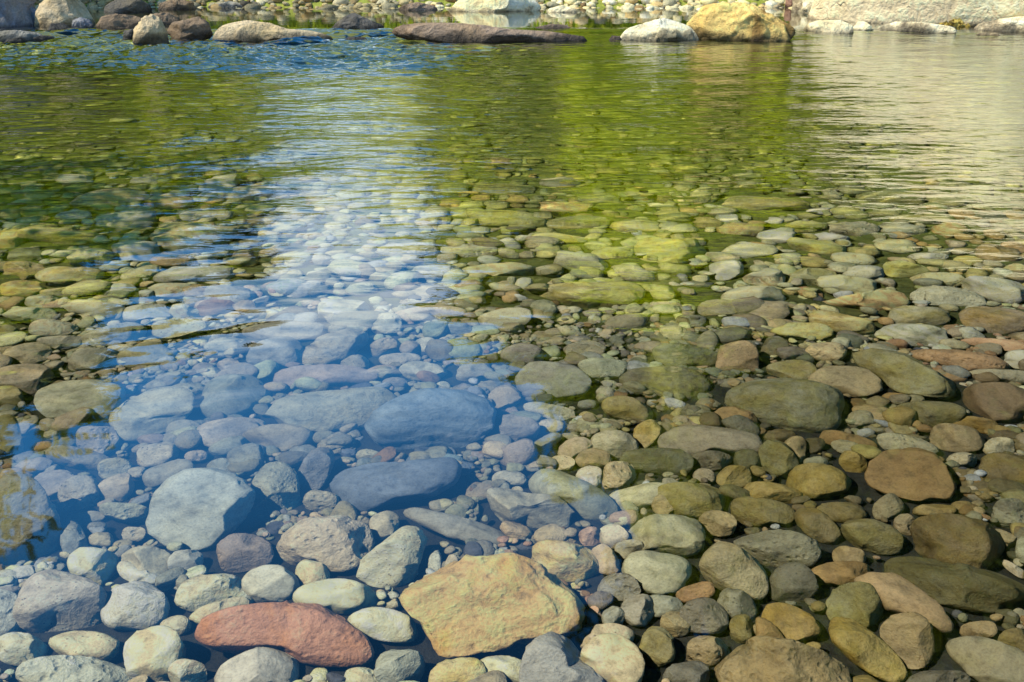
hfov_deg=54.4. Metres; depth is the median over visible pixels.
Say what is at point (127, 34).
boulder
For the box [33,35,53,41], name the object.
boulder
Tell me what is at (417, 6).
boulder
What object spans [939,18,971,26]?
leaf litter
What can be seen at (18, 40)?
boulder
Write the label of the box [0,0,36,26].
boulder
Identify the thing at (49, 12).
boulder
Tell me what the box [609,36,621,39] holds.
boulder
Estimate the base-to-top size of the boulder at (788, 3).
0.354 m
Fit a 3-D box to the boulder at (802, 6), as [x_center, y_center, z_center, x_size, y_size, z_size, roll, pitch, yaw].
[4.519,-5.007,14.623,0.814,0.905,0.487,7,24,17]
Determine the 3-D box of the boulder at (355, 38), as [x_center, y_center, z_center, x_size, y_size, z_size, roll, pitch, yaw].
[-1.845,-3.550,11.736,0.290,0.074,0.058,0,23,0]
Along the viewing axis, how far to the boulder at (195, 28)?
11.74 m
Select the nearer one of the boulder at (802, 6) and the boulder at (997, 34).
the boulder at (997, 34)
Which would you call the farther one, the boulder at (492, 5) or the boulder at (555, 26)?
the boulder at (492, 5)
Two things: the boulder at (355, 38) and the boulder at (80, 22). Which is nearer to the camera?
the boulder at (355, 38)
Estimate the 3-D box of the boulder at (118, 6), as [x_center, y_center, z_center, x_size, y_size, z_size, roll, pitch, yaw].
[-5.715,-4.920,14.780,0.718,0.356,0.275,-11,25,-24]
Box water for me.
[0,7,1023,681]
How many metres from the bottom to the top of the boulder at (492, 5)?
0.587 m
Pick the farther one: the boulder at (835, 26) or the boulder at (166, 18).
the boulder at (166, 18)
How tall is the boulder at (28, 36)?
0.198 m
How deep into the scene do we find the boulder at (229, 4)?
15.46 m
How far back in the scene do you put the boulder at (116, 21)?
12.47 m
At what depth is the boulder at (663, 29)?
11.70 m
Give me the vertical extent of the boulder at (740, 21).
0.546 m
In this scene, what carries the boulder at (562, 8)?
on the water
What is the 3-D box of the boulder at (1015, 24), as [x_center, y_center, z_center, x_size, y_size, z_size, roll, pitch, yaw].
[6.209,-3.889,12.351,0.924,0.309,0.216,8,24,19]
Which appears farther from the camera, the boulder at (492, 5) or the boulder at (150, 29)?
the boulder at (492, 5)
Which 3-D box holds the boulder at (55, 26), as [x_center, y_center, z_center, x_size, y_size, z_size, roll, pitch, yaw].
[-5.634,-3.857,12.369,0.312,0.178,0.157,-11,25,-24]
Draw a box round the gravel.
[34,0,791,9]
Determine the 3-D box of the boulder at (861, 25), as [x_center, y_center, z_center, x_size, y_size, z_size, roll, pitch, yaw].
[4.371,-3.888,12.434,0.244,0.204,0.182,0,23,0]
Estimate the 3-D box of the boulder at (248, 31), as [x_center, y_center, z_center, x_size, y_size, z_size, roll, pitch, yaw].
[-2.797,-3.593,11.652,1.387,0.321,0.287,-5,23,-11]
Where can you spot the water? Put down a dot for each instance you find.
(388, 355)
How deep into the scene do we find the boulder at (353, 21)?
12.48 m
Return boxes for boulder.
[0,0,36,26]
[0,30,41,41]
[4,37,26,42]
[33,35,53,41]
[34,0,94,26]
[48,23,69,29]
[71,17,93,27]
[95,14,140,28]
[104,0,151,12]
[123,29,133,39]
[133,14,168,43]
[153,12,180,24]
[158,0,196,9]
[167,17,212,39]
[212,20,332,41]
[218,1,242,7]
[332,13,383,28]
[344,37,366,39]
[392,22,586,41]
[399,2,437,9]
[448,0,540,11]
[535,24,570,27]
[548,5,577,11]
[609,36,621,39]
[620,18,698,40]
[686,2,795,41]
[785,0,792,7]
[791,0,813,12]
[803,20,853,32]
[808,0,1023,26]
[853,21,873,29]
[877,22,956,32]
[974,16,1023,31]
[975,33,1000,35]
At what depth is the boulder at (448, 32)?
11.55 m
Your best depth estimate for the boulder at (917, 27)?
12.28 m
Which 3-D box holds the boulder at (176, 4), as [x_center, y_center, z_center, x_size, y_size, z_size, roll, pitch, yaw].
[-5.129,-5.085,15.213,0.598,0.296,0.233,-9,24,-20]
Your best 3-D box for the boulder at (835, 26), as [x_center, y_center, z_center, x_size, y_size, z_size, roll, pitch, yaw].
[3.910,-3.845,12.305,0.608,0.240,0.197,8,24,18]

